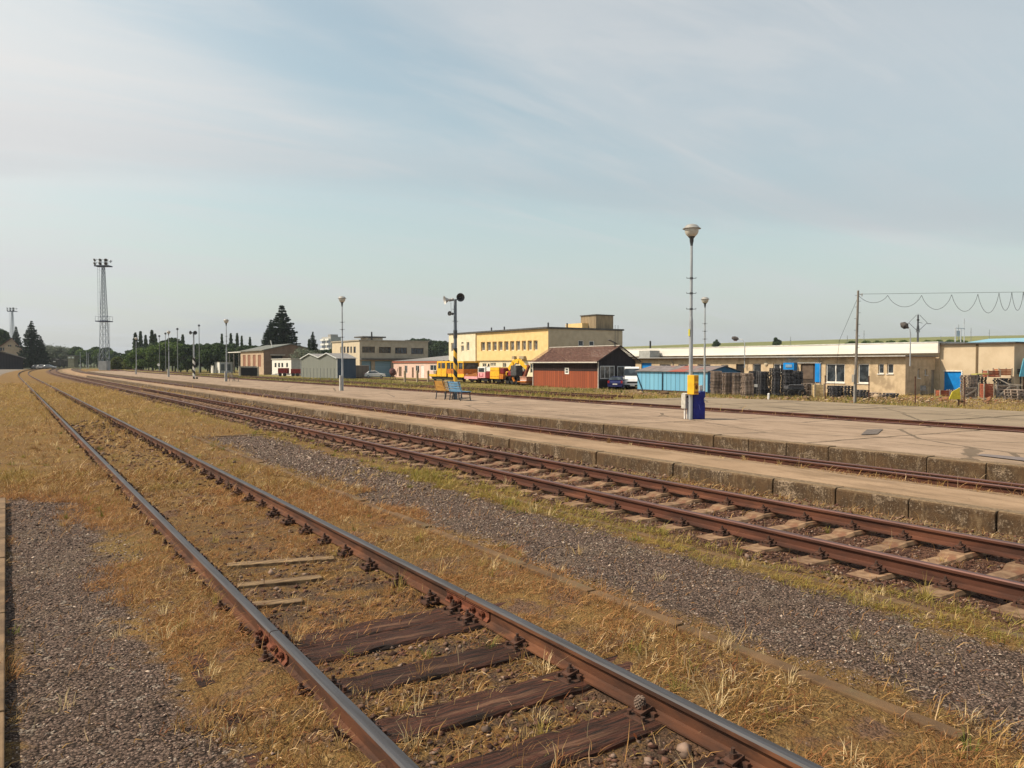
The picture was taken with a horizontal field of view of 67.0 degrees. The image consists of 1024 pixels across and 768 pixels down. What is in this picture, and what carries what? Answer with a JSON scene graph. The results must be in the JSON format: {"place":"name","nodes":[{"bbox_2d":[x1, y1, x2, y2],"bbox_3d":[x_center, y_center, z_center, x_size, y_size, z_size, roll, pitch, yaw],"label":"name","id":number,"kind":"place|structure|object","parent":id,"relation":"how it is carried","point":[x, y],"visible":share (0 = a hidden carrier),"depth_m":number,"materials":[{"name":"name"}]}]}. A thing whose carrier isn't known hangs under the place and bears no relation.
{"place":"outdoors","nodes":[
{"label":"outdoors","id":0,"kind":"place"},
{"bbox_2d":[300,353,355,378],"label":"garage","id":1,"kind":"structure","parent":0,"point":[324,362],"depth_m":155.22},
{"bbox_2d":[331,332,428,376],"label":"office building","id":2,"kind":"structure","parent":0,"point":[378,353],"depth_m":169.79,"materials":[{"name":"beige paint"}]},
{"bbox_2d":[375,361,390,376],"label":"garage door","id":3,"kind":"structure","parent":2,"relation":"in","point":[383,367],"depth_m":169.24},
{"bbox_2d":[392,356,448,378],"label":"house","id":4,"kind":"structure","parent":0,"point":[422,366],"depth_m":158.22,"materials":[{"name":"pink paint"}]},
{"bbox_2d":[0,366,1023,767],"bbox_3d":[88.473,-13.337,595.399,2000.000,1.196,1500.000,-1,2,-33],"label":"ground","id":5,"kind":"structure","parent":0,"point":[842,726],"depth_m":5.81,"materials":[{"name":"gravel"}]},
{"bbox_2d":[0,497,5,767],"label":"kerb","id":6,"kind":"structure","parent":5,"relation":"on","point":[2,620],"depth_m":5.53,"materials":[{"name":"concrete"}]},
{"bbox_2d":[0,328,10,344],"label":"leafy tree","id":7,"kind":"object","parent":5,"relation":"on","point":[4,336],"visible":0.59,"depth_m":299.09,"materials":[{"name":"green plant"}]},
{"bbox_2d":[0,351,23,368],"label":"goods shed","id":8,"kind":"structure","parent":5,"relation":"on","point":[9,361],"depth_m":262.88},
{"bbox_2d":[7,308,17,338],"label":"floodlight mast","id":9,"kind":"object","parent":5,"relation":"on","point":[12,319],"visible":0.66,"depth_m":398.85,"materials":[{"name":"metal"}]},
{"bbox_2d":[0,338,24,368],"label":"station house","id":10,"kind":"structure","parent":5,"relation":"on","point":[10,346],"depth_m":297.29,"materials":[{"name":"beige paint"}]},
{"bbox_2d":[12,326,22,345],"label":"spruce tree","id":11,"kind":"object","parent":5,"relation":"on","point":[16,337],"visible":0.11,"depth_m":329.22,"materials":[{"name":"green plant"}]},
{"bbox_2d":[16,321,51,368],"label":"spruce tree","id":12,"kind":"object","parent":5,"relation":"on","point":[29,353],"visible":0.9,"depth_m":290.52,"materials":[{"name":"green plant"}]},
{"bbox_2d":[36,336,53,365],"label":"spruce tree","id":13,"kind":"object","parent":5,"relation":"on","point":[46,353],"visible":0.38,"depth_m":295.75,"materials":[{"name":"green plant"}]},
{"bbox_2d":[66,355,79,366],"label":"signal box","id":14,"kind":"object","parent":5,"relation":"on","point":[72,360],"visible":0.94,"depth_m":380.01,"materials":[{"name":"white paint"}]},
{"bbox_2d":[82,347,94,367],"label":"leafy tree","id":15,"kind":"object","parent":5,"relation":"on","point":[89,356],"visible":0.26,"depth_m":385.31,"materials":[{"name":"green plant"}]},
{"bbox_2d":[93,259,112,369],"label":"floodlight mast","id":16,"kind":"object","parent":5,"relation":"on","point":[104,365],"visible":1,"depth_m":213.92,"materials":[{"name":"metal"}]},
{"bbox_2d":[110,357,121,369],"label":"leafy tree","id":17,"kind":"object","parent":5,"relation":"on","point":[115,362],"visible":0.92,"depth_m":255.81,"materials":[{"name":"green plant"}]},
{"bbox_2d":[123,353,140,367],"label":"leafy tree","id":18,"kind":"object","parent":5,"relation":"on","point":[128,360],"visible":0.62,"depth_m":243.88,"materials":[{"name":"green plant"}]},
{"bbox_2d":[128,348,143,369],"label":"leafy tree","id":19,"kind":"object","parent":5,"relation":"on","point":[132,353],"visible":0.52,"depth_m":243.06,"materials":[{"name":"green plant"}]},
{"bbox_2d":[137,349,150,369],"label":"leafy tree","id":20,"kind":"object","parent":5,"relation":"on","point":[144,363],"visible":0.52,"depth_m":241.76,"materials":[{"name":"green plant"}]},
{"bbox_2d":[143,346,163,370],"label":"leafy tree","id":21,"kind":"object","parent":5,"relation":"on","point":[153,357],"visible":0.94,"depth_m":241.09,"materials":[{"name":"green plant"}]},
{"bbox_2d":[152,342,174,370],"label":"leafy tree","id":22,"kind":"object","parent":5,"relation":"on","point":[162,353],"visible":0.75,"depth_m":243.30,"materials":[{"name":"green plant"}]},
{"bbox_2d":[166,345,185,371],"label":"leafy tree","id":23,"kind":"object","parent":5,"relation":"on","point":[175,358],"visible":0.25,"depth_m":245.40,"materials":[{"name":"green plant"}]},
{"bbox_2d":[173,344,197,371],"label":"leafy tree","id":24,"kind":"object","parent":5,"relation":"on","point":[185,354],"visible":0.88,"depth_m":240.22,"materials":[{"name":"green plant"}]},
{"bbox_2d":[195,345,221,372],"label":"leafy tree","id":25,"kind":"object","parent":5,"relation":"on","point":[209,354],"visible":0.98,"depth_m":239.41,"materials":[{"name":"green plant"}]},
{"bbox_2d":[214,362,232,372],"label":"portable cabin","id":26,"kind":"object","parent":5,"relation":"on","point":[219,367],"visible":0.76,"depth_m":236.25,"materials":[{"name":"metal"}]},
{"bbox_2d":[214,344,232,361],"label":"leafy tree","id":27,"kind":"object","parent":5,"relation":"on","point":[222,358],"visible":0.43,"depth_m":251.30,"materials":[{"name":"green plant"}]},
{"bbox_2d":[230,346,243,367],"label":"leafy tree","id":28,"kind":"object","parent":5,"relation":"on","point":[239,348],"visible":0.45,"depth_m":254.50,"materials":[{"name":"green plant"}]},
{"bbox_2d":[239,366,258,375],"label":"coal bunker","id":29,"kind":"object","parent":5,"relation":"on","point":[249,370],"visible":0.91,"depth_m":118.48,"materials":[{"name":"black paint"}]},
{"bbox_2d":[261,320,278,345],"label":"spruce tree","id":30,"kind":"object","parent":5,"relation":"on","point":[270,335],"visible":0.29,"depth_m":234.75,"materials":[{"name":"green plant"}]},
{"bbox_2d":[252,597,302,608],"bbox_3d":[-1.935,1.807,6.336,0.423,0.054,0.120,-1,2,-19],"label":"board","id":31,"kind":"object","parent":5,"relation":"on","point":[278,602],"visible":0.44,"depth_m":6.32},
{"bbox_2d":[238,340,319,374],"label":"brick depot","id":32,"kind":"structure","parent":5,"relation":"on","point":[261,357],"depth_m":208.24,"materials":[{"name":"brown brick"}]},
{"bbox_2d":[271,368,288,375],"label":"trailer","id":33,"kind":"object","parent":5,"relation":"on","point":[283,371],"visible":1,"depth_m":177.08,"materials":[{"name":"white paint"}]},
{"bbox_2d":[227,556,333,568],"bbox_3d":[-2.280,1.772,7.654,1.012,0.054,0.130,0,2,-17],"label":"board","id":34,"kind":"object","parent":5,"relation":"on","point":[260,563],"visible":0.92,"depth_m":7.61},
{"bbox_2d":[261,305,300,345],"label":"spruce tree","id":35,"kind":"object","parent":5,"relation":"on","point":[284,330],"visible":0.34,"depth_m":238.35,"materials":[{"name":"green plant"}]},
{"bbox_2d":[272,358,300,375],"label":"building","id":36,"kind":"structure","parent":5,"relation":"on","point":[292,363],"depth_m":191.05,"materials":[{"name":"white paint"}]},
{"bbox_2d":[288,346,319,357],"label":"airy tree","id":37,"kind":"object","parent":5,"relation":"on","point":[302,353],"visible":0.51,"depth_m":194.05,"materials":[{"name":"green plant"}]},
{"bbox_2d":[307,332,319,353],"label":"spruce tree","id":38,"kind":"object","parent":5,"relation":"on","point":[313,345],"visible":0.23,"depth_m":199.41,"materials":[{"name":"green plant"}]},
{"bbox_2d":[320,334,340,349],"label":"apartment block","id":39,"kind":"structure","parent":5,"relation":"on","point":[326,343],"depth_m":503.01,"materials":[{"name":"white paint"}]},
{"bbox_2d":[356,365,368,377],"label":"shipping container","id":40,"kind":"object","parent":5,"relation":"on","point":[361,370],"visible":0.41,"depth_m":160.90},
{"bbox_2d":[364,371,385,377],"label":"parked car","id":41,"kind":"object","parent":5,"relation":"on","point":[368,374],"visible":1,"depth_m":157.17,"materials":[{"name":"white paint"}]},
{"bbox_2d":[129,369,632,398],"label":"railway track","id":42,"kind":"structure","parent":5,"relation":"on","point":[520,391],"depth_m":59.84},
{"bbox_2d":[235,372,532,385],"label":"railway track","id":43,"kind":"structure","parent":5,"relation":"on","point":[433,380],"depth_m":129.68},
{"bbox_2d":[429,360,479,381],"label":"rail crane car","id":44,"kind":"object","parent":43,"relation":"on","point":[444,369],"visible":0.77,"depth_m":119.85,"materials":[{"name":"metal"}]},
{"bbox_2d":[464,372,481,381],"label":"flat wagon","id":45,"kind":"object","parent":43,"relation":"on","point":[472,377],"visible":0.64,"depth_m":114.78,"materials":[{"name":"metal"}]},
{"bbox_2d":[478,364,494,382],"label":"pink locomotive","id":46,"kind":"object","parent":43,"relation":"on","point":[484,374],"visible":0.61,"depth_m":111.91,"materials":[{"name":"metal"}]},
{"bbox_2d":[490,367,508,382],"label":"ballast machine","id":47,"kind":"object","parent":43,"relation":"on","point":[497,374],"visible":0.54,"depth_m":108.63,"materials":[{"name":"metal"}]},
{"bbox_2d":[506,358,532,383],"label":"excavator","id":48,"kind":"object","parent":43,"relation":"on","point":[514,373],"visible":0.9,"depth_m":105.42,"materials":[{"name":"yellow paint"}]},
{"bbox_2d":[18,366,823,767],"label":"railway track","id":49,"kind":"structure","parent":5,"relation":"on","point":[728,742],"depth_m":4.80,"materials":[{"name":"metal"}]},
{"bbox_2d":[634,695,645,709],"bbox_3d":[0.710,1.766,4.289,0.068,0.072,0.068,-1,2,-33],"label":"pine cone","id":50,"kind":"object","parent":49,"relation":"attached to","point":[638,702],"visible":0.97,"depth_m":4.27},
{"bbox_2d":[428,340,445,356],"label":"leafy tree","id":51,"kind":"object","parent":5,"relation":"on","point":[438,348],"visible":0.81,"depth_m":434.89,"materials":[{"name":"green plant"}]},
{"bbox_2d":[434,341,448,356],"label":"leafy tree","id":52,"kind":"object","parent":5,"relation":"on","point":[445,344],"visible":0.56,"depth_m":436.05,"materials":[{"name":"green plant"}]},
{"bbox_2d":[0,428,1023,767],"bbox_3d":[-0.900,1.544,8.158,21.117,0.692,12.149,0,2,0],"label":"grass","id":53,"kind":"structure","parent":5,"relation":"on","point":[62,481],"depth_m":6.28,"materials":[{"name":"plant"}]},
{"bbox_2d":[0,381,1023,473],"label":"grass","id":54,"kind":"structure","parent":5,"relation":"on","point":[94,395],"depth_m":30.32,"materials":[{"name":"plant"}]},
{"bbox_2d":[3,453,1023,767],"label":"dry stalks","id":55,"kind":"object","parent":5,"relation":"on","point":[455,645],"visible":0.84,"depth_m":5.86,"materials":[{"name":"yellow plant"}]},
{"bbox_2d":[49,366,1023,618],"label":"railway track","id":56,"kind":"structure","parent":5,"relation":"on","point":[876,559],"depth_m":9.91,"materials":[{"name":"metal"}]},
{"bbox_2d":[71,396,1023,767],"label":"ballast","id":57,"kind":"structure","parent":5,"relation":"on","point":[681,748],"depth_m":8.09,"materials":[{"name":"gravel"}]},
{"bbox_2d":[237,575,321,588],"bbox_3d":[-2.083,1.790,6.955,0.727,0.054,0.120,-1,2,-23],"label":"board","id":58,"kind":"object","parent":57,"relation":"on","point":[286,581],"visible":0.7,"depth_m":6.92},
{"bbox_2d":[72,366,1023,495],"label":"railway track","id":59,"kind":"structure","parent":5,"relation":"on","point":[986,485],"depth_m":16.60,"materials":[{"name":"metal"}]},
{"bbox_2d":[87,375,1023,536],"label":"platform edge","id":60,"kind":"object","parent":5,"relation":"on","point":[990,519],"visible":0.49,"depth_m":12.52,"materials":[{"name":"concrete"}]},
{"bbox_2d":[87,371,1023,483],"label":"platform edge","id":61,"kind":"object","parent":5,"relation":"on","point":[1003,471],"visible":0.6,"depth_m":18.84,"materials":[{"name":"concrete"}]},
{"bbox_2d":[92,371,1023,463],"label":"platform","id":62,"kind":"structure","parent":5,"relation":"on","point":[969,444],"depth_m":23.08,"materials":[{"name":"concrete"}]},
{"bbox_2d":[189,331,196,378],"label":"loudspeaker post","id":63,"kind":"object","parent":62,"relation":"on","point":[194,332],"visible":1,"depth_m":89.85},
{"bbox_2d":[223,319,228,380],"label":"street lamp","id":64,"kind":"object","parent":62,"relation":"on","point":[225,372],"visible":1,"depth_m":77.05,"materials":[{"name":"metal"}]},
{"bbox_2d":[338,296,346,390],"bbox_3d":[-11.184,-2.625,50.948,0.576,6.320,0.576,-1,2,-33],"label":"street lamp","id":65,"kind":"object","parent":62,"relation":"on","point":[342,301],"visible":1,"depth_m":50.90,"materials":[{"name":"metal"}]},
{"bbox_2d":[433,381,454,399],"bbox_3d":[-3.400,0.298,38.696,0.709,0.930,1.100,-1,2,-33],"label":"bench","id":66,"kind":"object","parent":62,"relation":"on","point":[438,386],"visible":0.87,"depth_m":38.47,"materials":[{"name":"brown wood"}]},
{"bbox_2d":[443,293,464,398],"bbox_3d":[-2.900,-1.836,38.706,1.034,5.390,0.528,0,2,-10],"label":"loudspeaker post","id":67,"kind":"object","parent":62,"relation":"on","point":[460,297],"visible":0.97,"depth_m":38.68,"materials":[{"name":"metal"}]},
{"bbox_2d":[447,381,470,400],"bbox_3d":[-2.579,0.330,37.496,0.709,0.930,1.250,-1,2,-33],"label":"bench","id":68,"kind":"object","parent":62,"relation":"on","point":[458,389],"visible":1,"depth_m":37.21,"materials":[{"name":"metal"}]},
{"bbox_2d":[681,393,688,418],"bbox_3d":[5.644,0.732,25.034,0.275,0.880,0.240,-1,2,-29],"label":"electrical cabinet","id":69,"kind":"object","parent":62,"relation":"on","point":[684,401],"visible":0.77,"depth_m":24.95,"materials":[{"name":"metal"}]},
{"bbox_2d":[683,224,700,419],"bbox_3d":[5.713,-1.929,24.658,0.576,6.320,0.576,-1,2,-33],"label":"street lamp","id":70,"kind":"object","parent":62,"relation":"on","point":[691,231],"visible":0.98,"depth_m":24.61,"materials":[{"name":"metal"}]},
{"bbox_2d":[687,375,698,394],"bbox_3d":[5.773,0.023,24.622,0.260,0.620,0.281,-1,2,-42],"label":"validator box","id":71,"kind":"object","parent":70,"relation":"attached to","point":[692,384],"visible":1,"depth_m":24.54,"materials":[{"name":"yellow paint"}]},
{"bbox_2d":[693,391,705,418],"bbox_3d":[5.977,0.678,24.918,0.432,0.895,0.340,0,2,-13],"label":"ticket machine","id":72,"kind":"object","parent":62,"relation":"on","point":[699,400],"visible":0.88,"depth_m":24.77,"materials":[{"name":"paint"}]},
{"bbox_2d":[861,429,881,434],"bbox_3d":[9.371,1.238,20.122,0.355,0.001,2.160,1,2,30],"label":"pavement patch","id":73,"kind":"object","parent":62,"relation":"on","point":[872,431],"visible":1,"depth_m":20.14,"materials":[{"name":"concrete"}]},
{"bbox_2d":[979,454,1023,460],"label":"pavement patch","id":74,"kind":"object","parent":62,"relation":"on","point":[1009,457],"visible":1,"depth_m":14.72,"materials":[{"name":"grey concrete"}]},
{"bbox_2d":[95,376,1023,511],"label":"platform","id":75,"kind":"structure","parent":5,"relation":"on","point":[954,495],"depth_m":13.49,"materials":[{"name":"concrete"}]},
{"bbox_2d":[110,369,1023,432],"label":"railway track","id":76,"kind":"structure","parent":5,"relation":"on","point":[934,424],"depth_m":29.99,"materials":[{"name":"metal"}]},
{"bbox_2d":[528,340,641,388],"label":"wooden shed","id":77,"kind":"structure","parent":5,"relation":"on","point":[553,368],"depth_m":93.53,"materials":[{"name":"red wood"}]},
{"bbox_2d":[600,366,614,378],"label":"window","id":78,"kind":"structure","parent":77,"relation":"in","point":[606,372],"depth_m":90.63,"materials":[{"name":"grey glass"}]},
{"bbox_2d":[174,373,1023,410],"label":"tall grass","id":79,"kind":"structure","parent":5,"relation":"on","point":[495,386],"depth_m":74.03,"materials":[{"name":"plant"}]},
{"bbox_2d":[192,434,1023,740],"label":"kerb","id":80,"kind":"structure","parent":5,"relation":"on","point":[940,728],"depth_m":5.91,"materials":[{"name":"concrete"}]},
{"bbox_2d":[608,376,627,389],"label":"parked car","id":81,"kind":"object","parent":5,"relation":"on","point":[615,381],"visible":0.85,"depth_m":86.89,"materials":[{"name":"blue paint"}]},
{"bbox_2d":[622,367,638,387],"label":"delivery van","id":82,"kind":"object","parent":5,"relation":"on","point":[630,375],"visible":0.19,"depth_m":88.23,"materials":[{"name":"white paint"}]},
{"bbox_2d":[636,366,742,393],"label":"metal shed","id":83,"kind":"structure","parent":5,"relation":"on","point":[665,378],"depth_m":79.32,"materials":[{"name":"metal"}]},
{"bbox_2d":[701,297,708,390],"bbox_3d":[12.380,-2.426,49.653,0.576,6.320,0.576,-1,2,-33],"label":"street lamp","id":84,"kind":"object","parent":5,"relation":"on","point":[705,300],"visible":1,"depth_m":49.60,"materials":[{"name":"metal"}]},
{"bbox_2d":[593,341,970,394],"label":"storage hall","id":85,"kind":"structure","parent":5,"relation":"on","point":[886,367],"depth_m":78.95,"materials":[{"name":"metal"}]},
{"bbox_2d":[815,363,820,381],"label":"sliding door","id":86,"kind":"structure","parent":85,"relation":"in","point":[817,365],"depth_m":79.11,"materials":[{"name":"paint"}]},
{"bbox_2d":[826,364,844,383],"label":"window","id":87,"kind":"structure","parent":85,"relation":"in","point":[831,370],"depth_m":77.69,"materials":[{"name":"white paint"}]},
{"bbox_2d":[857,364,868,383],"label":"window","id":88,"kind":"structure","parent":85,"relation":"in","point":[863,369],"depth_m":75.19,"materials":[{"name":"white paint"}]},
{"bbox_2d":[900,322,910,365],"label":"roof lamp","id":89,"kind":"object","parent":85,"relation":"attached to","point":[903,325],"visible":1,"depth_m":70.86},
{"bbox_2d":[781,384,805,396],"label":"old trailer","id":90,"kind":"object","parent":5,"relation":"on","point":[794,388],"visible":0.91,"depth_m":67.26,"materials":[{"name":"black paint"}]},
{"bbox_2d":[599,397,1023,426],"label":"platform","id":91,"kind":"structure","parent":5,"relation":"on","point":[982,416],"depth_m":30.55,"materials":[{"name":"concrete"}]},
{"bbox_2d":[604,391,1023,403],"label":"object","id":92,"kind":"object","parent":5,"relation":"on","point":[876,396],"visible":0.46,"depth_m":61.55,"materials":[{"name":"plant"}]},
{"bbox_2d":[811,384,824,396],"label":"wooden crate","id":93,"kind":"object","parent":5,"relation":"on","point":[816,388],"visible":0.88,"depth_m":66.95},
{"bbox_2d":[833,290,862,402],"bbox_3d":[25.288,-2.686,58.232,0.740,8.290,4.807,0,2,7],"label":"utility pole","id":94,"kind":"object","parent":5,"relation":"on","point":[854,378],"visible":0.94,"depth_m":56.07,"materials":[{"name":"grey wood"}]},
{"bbox_2d":[859,292,1023,312],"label":"hanging cable","id":95,"kind":"object","parent":94,"relation":"hanging from","point":[953,300],"visible":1,"depth_m":53.83,"materials":[{"name":"black metal"}]},
{"bbox_2d":[934,389,950,395],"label":"wooden crate","id":96,"kind":"object","parent":5,"relation":"on","point":[941,392],"visible":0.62,"depth_m":69.66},
{"bbox_2d":[949,387,960,405],"bbox_3d":[29.722,0.850,51.938,0.780,1.250,0.115,0,2,0],"label":"yellow marker","id":97,"kind":"object","parent":5,"relation":"on","point":[955,394],"visible":0.89,"depth_m":51.88,"materials":[{"name":"metal"}]},
{"bbox_2d":[965,387,976,397],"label":"plank frame","id":98,"kind":"object","parent":5,"relation":"on","point":[968,393],"visible":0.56,"depth_m":65.51,"materials":[{"name":"grey wood"}]},
{"bbox_2d":[939,319,1023,395],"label":"industrial hall","id":99,"kind":"structure","parent":5,"relation":"on","point":[957,360],"depth_m":71.56,"materials":[{"name":"paint"}]},
{"bbox_2d":[944,371,960,391],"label":"door","id":100,"kind":"structure","parent":99,"relation":"in","point":[952,382],"depth_m":73.31,"materials":[{"name":"paint"}]},
{"bbox_2d":[978,383,994,397],"bbox_3d":[39.605,0.566,64.538,0.900,1.350,0.770,0,2,0],"label":"wooden crate","id":101,"kind":"object","parent":5,"relation":"on","point":[985,390],"visible":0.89,"depth_m":64.20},
{"bbox_2d":[996,384,1009,397],"bbox_3d":[40.992,0.641,64.545,1.150,1.200,0.190,0,2,0],"label":"plank frame","id":102,"kind":"object","parent":5,"relation":"on","point":[1000,393],"visible":0.69,"depth_m":64.50,"materials":[{"name":"grey wood"}]},
{"bbox_2d":[0,421,1023,767],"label":"gravel","id":103,"kind":"structure","parent":0,"point":[264,455],"depth_m":6.71,"materials":[{"name":"gravel"}]},
{"bbox_2d":[0,0,1023,353],"label":"sky","id":104,"kind":"structure","parent":0,"point":[539,163],"materials":[{"name":"blue"}]},
{"bbox_2d":[447,314,623,379],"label":"office building","id":105,"kind":"structure","parent":0,"point":[495,348],"depth_m":127.59,"materials":[{"name":"paint"}]},
{"bbox_2d":[505,335,1023,360],"bbox_3d":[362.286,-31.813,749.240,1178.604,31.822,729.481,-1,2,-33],"label":"hill","id":106,"kind":"structure","parent":0,"point":[921,339],"depth_m":590.48,"materials":[{"name":"plant"}]},
{"bbox_2d":[982,370,1000,376],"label":"wooden crate","id":107,"kind":"object","parent":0,"point":[995,373],"visible":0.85,"depth_m":67.60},
{"bbox_2d":[993,378,1011,379],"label":"pallet","id":108,"kind":"object","parent":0,"point":[1002,378],"visible":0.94,"depth_m":68.54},
{"bbox_2d":[992,368,1012,374],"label":"wooden crate","id":109,"kind":"object","parent":108,"relation":"on","point":[1005,372],"visible":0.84,"depth_m":68.10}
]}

